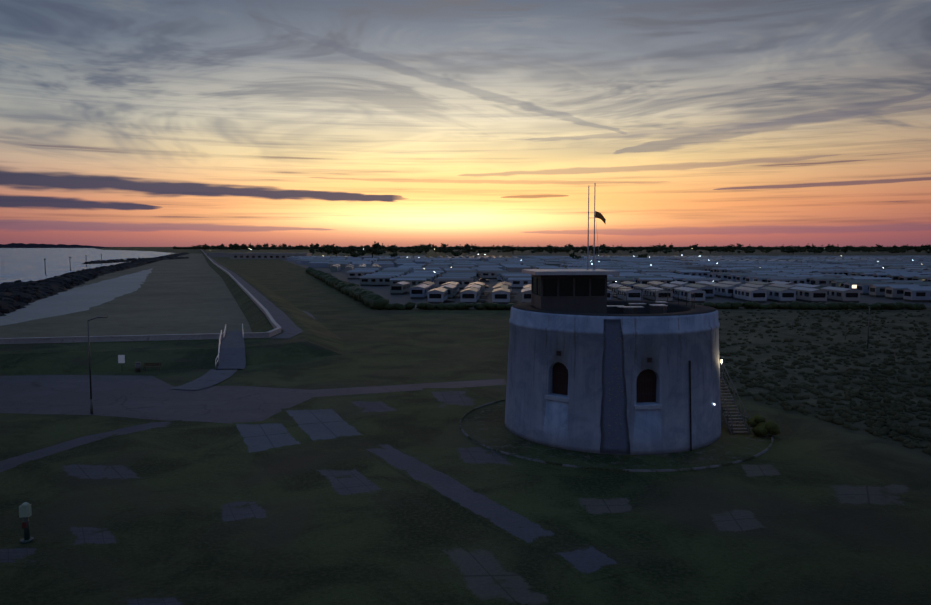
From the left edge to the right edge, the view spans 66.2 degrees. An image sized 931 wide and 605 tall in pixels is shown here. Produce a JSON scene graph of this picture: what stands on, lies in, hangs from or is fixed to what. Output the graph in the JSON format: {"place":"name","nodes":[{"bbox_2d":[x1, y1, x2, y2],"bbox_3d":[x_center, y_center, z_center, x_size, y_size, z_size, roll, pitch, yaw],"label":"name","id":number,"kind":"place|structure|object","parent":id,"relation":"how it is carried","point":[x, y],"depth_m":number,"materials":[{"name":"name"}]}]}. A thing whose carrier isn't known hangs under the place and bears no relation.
{"place":"outdoors","nodes":[
{"label":"outdoors","id":0,"kind":"place"},
{"bbox_2d":[0,243,112,247],"bbox_3d":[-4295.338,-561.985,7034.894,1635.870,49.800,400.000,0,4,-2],"label":"distant headland","id":1,"kind":"structure","parent":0,"point":[20,245],"depth_m":6876.67,"materials":[{"name":"grey"}]},
{"bbox_2d":[0,268,152,325],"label":"beach","id":2,"kind":"structure","parent":0,"point":[82,298],"depth_m":182.85,"materials":[{"name":"beige sand"}]},
{"bbox_2d":[0,248,173,283],"bbox_3d":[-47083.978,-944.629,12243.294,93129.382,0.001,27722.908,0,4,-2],"label":"sea","id":3,"kind":"structure","parent":0,"point":[25,264],"depth_m":751.40,"materials":[{"name":"liquid"}]},
{"bbox_2d":[0,253,251,337],"bbox_3d":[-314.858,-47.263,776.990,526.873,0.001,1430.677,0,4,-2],"label":"grass field","id":4,"kind":"structure","parent":0,"point":[191,294],"depth_m":149.07,"materials":[{"name":"beige soil"}]},
{"bbox_2d":[0,249,343,374],"bbox_3d":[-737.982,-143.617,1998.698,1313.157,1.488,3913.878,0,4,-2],"label":"bank grass","id":5,"kind":"structure","parent":0,"point":[315,339],"depth_m":85.97,"materials":[{"name":"green plant"}]},
{"bbox_2d":[118,355,124,364],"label":"notice sign","id":6,"kind":"object","parent":5,"relation":"on","point":[121,359],"depth_m":77.44,"materials":[{"name":"grey metal"}]},
{"bbox_2d":[0,251,281,343],"bbox_3d":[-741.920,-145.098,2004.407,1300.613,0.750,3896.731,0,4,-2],"label":"sea wall","id":7,"kind":"structure","parent":5,"relation":"on","point":[277,327],"depth_m":91.91,"materials":[{"name":"concrete"}]},
{"bbox_2d":[168,331,245,389],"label":"ramp path","id":8,"kind":"structure","parent":0,"point":[232,359],"depth_m":80.78,"materials":[{"name":"concrete"}]},
{"bbox_2d":[215,324,243,365],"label":"handrails","id":9,"kind":"object","parent":8,"relation":"on","point":[220,342],"depth_m":87.84,"materials":[{"name":"grey metal"}]},
{"bbox_2d":[201,249,314,337],"bbox_3d":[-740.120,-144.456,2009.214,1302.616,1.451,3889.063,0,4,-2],"label":"promenade path","id":10,"kind":"structure","parent":0,"point":[290,328],"materials":[{"name":"grey concrete"}]},
{"bbox_2d":[309,379,506,396],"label":"footpath","id":11,"kind":"structure","parent":0,"point":[371,389],"depth_m":68.64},
{"bbox_2d":[358,442,570,549],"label":"diagonal path","id":12,"kind":"structure","parent":0,"point":[500,516],"depth_m":38.35,"materials":[{"name":"concrete"}]},
{"bbox_2d":[0,247,930,604],"bbox_3d":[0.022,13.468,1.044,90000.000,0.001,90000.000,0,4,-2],"label":"ground","id":13,"kind":"structure","parent":0,"point":[316,543],"depth_m":38.86,"materials":[{"name":"green plant"}]},
{"bbox_2d":[0,545,47,566],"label":"concrete slab","id":14,"kind":"structure","parent":13,"relation":"on","point":[24,556],"depth_m":31.19,"materials":[{"name":"grey concrete"}]},
{"bbox_2d":[19,502,33,543],"bbox_3d":[-20.153,10.075,32.739,0.560,1.820,0.560,0,4,-2],"label":"telescope","id":15,"kind":"object","parent":13,"relation":"on","point":[25,510],"depth_m":32.61,"materials":[{"name":"teal"}]},
{"bbox_2d":[0,278,73,289],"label":"breakwater rock","id":16,"kind":"object","parent":13,"relation":"on","point":[5,285],"depth_m":226.40,"materials":[{"name":"grey stone"}]},
{"bbox_2d":[44,254,101,273],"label":"marker posts","id":17,"kind":"object","parent":13,"relation":"on","point":[70,264],"depth_m":421.70,"materials":[{"name":"black paint"}]},
{"bbox_2d":[0,420,181,473],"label":"footpath","id":18,"kind":"structure","parent":13,"relation":"on","point":[13,462],"depth_m":49.10,"materials":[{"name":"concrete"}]},
{"bbox_2d":[63,523,123,548],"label":"concrete slab","id":19,"kind":"structure","parent":13,"relation":"on","point":[86,535],"depth_m":33.46,"materials":[{"name":"grey concrete"}]},
{"bbox_2d":[0,252,188,315],"bbox_3d":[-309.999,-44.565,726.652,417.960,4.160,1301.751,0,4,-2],"label":"revetment rock","id":20,"kind":"object","parent":13,"relation":"on","point":[12,299],"depth_m":215.89,"materials":[{"name":"grey stone"}]},
{"bbox_2d":[83,256,188,263],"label":"breakwater rock","id":21,"kind":"object","parent":20,"relation":"on","point":[124,260],"depth_m":633.52,"materials":[{"name":"grey stone"}]},
{"bbox_2d":[43,461,158,485],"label":"concrete slab","id":22,"kind":"structure","parent":13,"relation":"on","point":[80,473],"depth_m":42.79,"materials":[{"name":"grey concrete"}]},
{"bbox_2d":[135,362,140,371],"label":"litter bin","id":23,"kind":"object","parent":13,"relation":"on","point":[137,366],"depth_m":76.92,"materials":[{"name":"grey"}]},
{"bbox_2d":[142,363,160,370],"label":"bench","id":24,"kind":"object","parent":13,"relation":"on","point":[150,365],"depth_m":77.93,"materials":[{"name":"brown wood"}]},
{"bbox_2d":[111,590,192,604],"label":"concrete slab","id":25,"kind":"structure","parent":13,"relation":"on","point":[164,598],"depth_m":27.47,"materials":[{"name":"grey concrete"}]},
{"bbox_2d":[0,375,310,423],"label":"paved area","id":26,"kind":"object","parent":13,"relation":"on","point":[143,397],"depth_m":63.67,"materials":[{"name":"grey asphalt"}]},
{"bbox_2d":[87,316,107,413],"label":"lamp column","id":27,"kind":"structure","parent":26,"relation":"on","point":[91,405],"depth_m":57.43,"materials":[{"name":"grey metal"}]},
{"bbox_2d":[207,496,278,525],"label":"concrete slab","id":28,"kind":"structure","parent":13,"relation":"on","point":[239,510],"depth_m":36.63,"materials":[{"name":"grey concrete"}]},
{"bbox_2d":[207,253,311,258],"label":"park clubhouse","id":29,"kind":"structure","parent":13,"relation":"on","point":[258,255],"depth_m":770.76,"materials":[{"name":"grey"}]},
{"bbox_2d":[232,422,303,456],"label":"concrete slab","id":30,"kind":"structure","parent":13,"relation":"on","point":[255,438],"depth_m":50.63,"materials":[{"name":"grey concrete"}]},
{"bbox_2d":[281,407,368,443],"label":"concrete slab","id":31,"kind":"structure","parent":13,"relation":"on","point":[315,425],"depth_m":54.17,"materials":[{"name":"grey concrete"}]},
{"bbox_2d":[322,246,331,253],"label":"tree","id":32,"kind":"object","parent":13,"relation":"on","point":[326,250],"depth_m":949.97,"materials":[{"name":"green plant"}]},
{"bbox_2d":[306,267,388,309],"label":"park hedge","id":33,"kind":"object","parent":13,"relation":"on","point":[370,299],"depth_m":190.73,"materials":[{"name":"green plant"}]},
{"bbox_2d":[305,464,398,504],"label":"concrete slab","id":34,"kind":"structure","parent":13,"relation":"on","point":[341,484],"depth_m":40.81,"materials":[{"name":"grey concrete"}]},
{"bbox_2d":[348,246,357,253],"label":"tree","id":35,"kind":"object","parent":13,"relation":"on","point":[352,249],"depth_m":1348.13,"materials":[{"name":"green plant"}]},
{"bbox_2d":[363,241,380,257],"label":"tree","id":36,"kind":"object","parent":13,"relation":"on","point":[374,248],"depth_m":724.30,"materials":[{"name":"green plant"}]},
{"bbox_2d":[340,399,404,414],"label":"concrete slab","id":37,"kind":"structure","parent":13,"relation":"on","point":[370,406],"depth_m":60.46,"materials":[{"name":"grey concrete"}]},
{"bbox_2d":[377,250,385,255],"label":"tree","id":38,"kind":"object","parent":13,"relation":"on","point":[379,252],"depth_m":823.04,"materials":[{"name":"green plant"}]},
{"bbox_2d":[422,388,481,410],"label":"concrete slab","id":39,"kind":"structure","parent":13,"relation":"on","point":[447,399],"depth_m":63.65,"materials":[{"name":"grey concrete"}]},
{"bbox_2d":[441,443,525,469],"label":"concrete slab","id":40,"kind":"structure","parent":13,"relation":"on","point":[468,455],"depth_m":45.84,"materials":[{"name":"grey concrete"}]},
{"bbox_2d":[428,540,570,604],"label":"concrete slab","id":41,"kind":"structure","parent":13,"relation":"on","point":[487,572],"depth_m":29.21,"materials":[{"name":"grey concrete"}]},
{"bbox_2d":[507,246,518,251],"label":"tree","id":42,"kind":"object","parent":13,"relation":"on","point":[512,249],"depth_m":1343.86,"materials":[{"name":"green plant"}]},
{"bbox_2d":[172,246,920,249],"bbox_3d":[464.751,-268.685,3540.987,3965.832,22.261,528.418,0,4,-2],"label":"trees","id":43,"kind":"object","parent":13,"relation":"on","point":[531,247],"depth_m":3335.38,"materials":[{"name":"green plant"}]},
{"bbox_2d":[566,495,649,517],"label":"concrete slab","id":44,"kind":"structure","parent":13,"relation":"on","point":[592,506],"depth_m":37.20,"materials":[{"name":"grey concrete"}]},
{"bbox_2d":[461,400,770,468],"bbox_3d":[10.981,9.278,54.324,22.600,0.001,22.600,0,4,-2],"label":"gravel apron","id":45,"kind":"object","parent":13,"relation":"on","point":[485,425],"depth_m":47.49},
{"bbox_2d":[747,414,780,435],"bbox_3d":[21.288,8.819,51.004,1.872,1.605,1.975,0,4,-2],"label":"bush","id":46,"kind":"object","parent":45,"relation":"on","point":[759,425],"depth_m":50.55,"materials":[{"name":"green plant"}]},
{"bbox_2d":[459,399,773,471],"bbox_3d":[10.981,9.243,54.321,22.900,0.110,22.900,0,4,-2],"label":"apron kerb ring","id":47,"kind":"object","parent":13,"relation":"on","point":[627,470],"depth_m":44.58,"materials":[{"name":"grey concrete"}]},
{"bbox_2d":[610,577,691,604],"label":"grass patch","id":48,"kind":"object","parent":13,"relation":"on","point":[657,591],"depth_m":27.93,"materials":[{"name":"green plant"}]},
{"bbox_2d":[383,301,926,309],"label":"park hedge","id":49,"kind":"object","parent":13,"relation":"on","point":[796,305],"depth_m":153.19,"materials":[{"name":"green plant"}]},
{"bbox_2d":[719,245,728,250],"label":"tree","id":50,"kind":"object","parent":13,"relation":"on","point":[724,248],"depth_m":1465.57,"materials":[{"name":"green plant"}]},
{"bbox_2d":[720,360,749,434],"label":"external staircase","id":51,"kind":"structure","parent":13,"relation":"on","point":[726,419],"depth_m":53.13,"materials":[{"name":"metal"}]},
{"bbox_2d":[696,505,777,536],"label":"concrete slab","id":52,"kind":"structure","parent":13,"relation":"on","point":[732,520],"depth_m":35.29,"materials":[{"name":"grey concrete"}]},
{"bbox_2d":[734,461,790,479],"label":"concrete slab","id":53,"kind":"structure","parent":13,"relation":"on","point":[760,470],"depth_m":43.18,"materials":[{"name":"grey concrete"}]},
{"bbox_2d":[718,309,930,454],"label":"scrub tussocks","id":54,"kind":"object","parent":13,"relation":"on","point":[878,427],"depth_m":71.38,"materials":[{"name":"green plant"}]},
{"bbox_2d":[792,307,895,360],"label":"fence posts","id":55,"kind":"object","parent":13,"relation":"on","point":[868,333],"depth_m":94.58,"materials":[{"name":"grey"}]},
{"bbox_2d":[841,246,849,252],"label":"tree","id":56,"kind":"object","parent":13,"relation":"on","point":[845,249],"depth_m":1434.83,"materials":[{"name":"green plant"}]},
{"bbox_2d":[812,481,919,509],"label":"concrete slab","id":57,"kind":"structure","parent":13,"relation":"on","point":[864,495],"depth_m":38.84,"materials":[{"name":"grey concrete"}]},
{"bbox_2d":[0,0,930,246],"label":"sky","id":58,"kind":"structure","parent":0,"point":[124,123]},
{"bbox_2d":[543,540,634,581],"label":"concrete slab","id":59,"kind":"structure","parent":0,"point":[586,561],"depth_m":30.78,"materials":[{"name":"concrete"}]},
{"bbox_2d":[280,259,930,307],"bbox_3d":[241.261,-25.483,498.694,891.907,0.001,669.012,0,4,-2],"label":"caravan park roads","id":60,"kind":"structure","parent":0,"point":[382,291],"depth_m":190.10,"materials":[{"name":"grey asphalt"}]},
{"bbox_2d":[328,244,343,255],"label":"tree","id":61,"kind":"object","parent":60,"relation":"on","point":[335,250],"depth_m":770.95,"materials":[{"name":"green plant"}]},
{"bbox_2d":[350,250,361,256],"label":"tree","id":62,"kind":"object","parent":60,"relation":"on","point":[355,254],"depth_m":687.03,"materials":[{"name":"green plant"}]},
{"bbox_2d":[357,247,365,255],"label":"tree","id":63,"kind":"object","parent":60,"relation":"on","point":[362,252],"depth_m":773.77,"materials":[{"name":"green plant"}]},
{"bbox_2d":[389,250,397,256],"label":"tree","id":64,"kind":"object","parent":60,"relation":"on","point":[394,254],"depth_m":728.98,"materials":[{"name":"green plant"}]},
{"bbox_2d":[452,251,462,256],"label":"tree","id":65,"kind":"object","parent":60,"relation":"on","point":[456,253],"depth_m":777.17,"materials":[{"name":"green plant"}]},
{"bbox_2d":[287,255,930,303],"bbox_3d":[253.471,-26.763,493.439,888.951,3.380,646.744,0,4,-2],"label":"caravan park","id":66,"kind":"structure","parent":60,"relation":"on","point":[778,279],"depth_m":262.36,"materials":[{"name":"white metal"}]},
{"bbox_2d":[637,252,647,257],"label":"tree","id":67,"kind":"object","parent":60,"relation":"on","point":[643,256],"depth_m":659.67,"materials":[{"name":"green plant"}]},
{"bbox_2d":[505,300,720,454],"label":"martello tower","id":68,"kind":"structure","parent":0,"point":[674,340],"depth_m":47.31,"materials":[{"name":"concrete"}]},
{"bbox_2d":[522,269,619,313],"bbox_3d":[7.685,-0.489,53.396,6.455,3.860,5.713,0,4,-2],"label":"lookout cabin","id":69,"kind":"object","parent":68,"relation":"on","point":[576,290],"depth_m":51.99,"materials":[{"name":"paint"}]},
{"bbox_2d":[586,183,599,269],"bbox_3d":[9.621,-5.703,53.629,1.062,6.500,0.300,0,4,-2],"label":"flagpole","id":70,"kind":"object","parent":69,"relation":"on","point":[588,256],"depth_m":53.67,"materials":[{"name":"grey metal"}]},
{"bbox_2d":[595,211,605,224],"bbox_3d":[10.141,-6.355,53.628,0.800,1.000,0.188,0,4,-2],"label":"flag","id":71,"kind":"object","parent":70,"relation":"attached to","point":[599,215],"depth_m":53.63,"materials":[{"name":"fabric"}]},
{"bbox_2d":[545,351,662,409],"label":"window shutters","id":72,"kind":"object","parent":68,"relation":"on","point":[646,386],"depth_m":46.95,"materials":[{"name":"red paint"}]},
{"bbox_2d":[600,319,629,453],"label":"buttress","id":73,"kind":"structure","parent":68,"relation":"attached to","point":[614,430],"depth_m":46.28,"materials":[{"name":"grey"}]},
{"bbox_2d":[607,301,667,313],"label":"roof benches and vents","id":74,"kind":"object","parent":68,"relation":"on","point":[640,308],"depth_m":54.55,"materials":[{"name":"metal"}]},
{"bbox_2d":[607,288,694,306],"bbox_3d":[10.945,-0.366,55.586,11.784,1.072,7.824,0,4,-2],"label":"roof railing","id":75,"kind":"object","parent":68,"relation":"on","point":[655,295],"depth_m":57.56,"materials":[{"name":"grey metal"}]},
{"bbox_2d":[689,361,691,450],"bbox_3d":[14.880,6.847,47.196,0.105,6.005,0.405,-3,5,-29],"label":"drainpipe","id":76,"kind":"object","parent":68,"relation":"attached to","point":[690,406],"depth_m":47.16,"materials":[{"name":"grey metal"}]}
]}

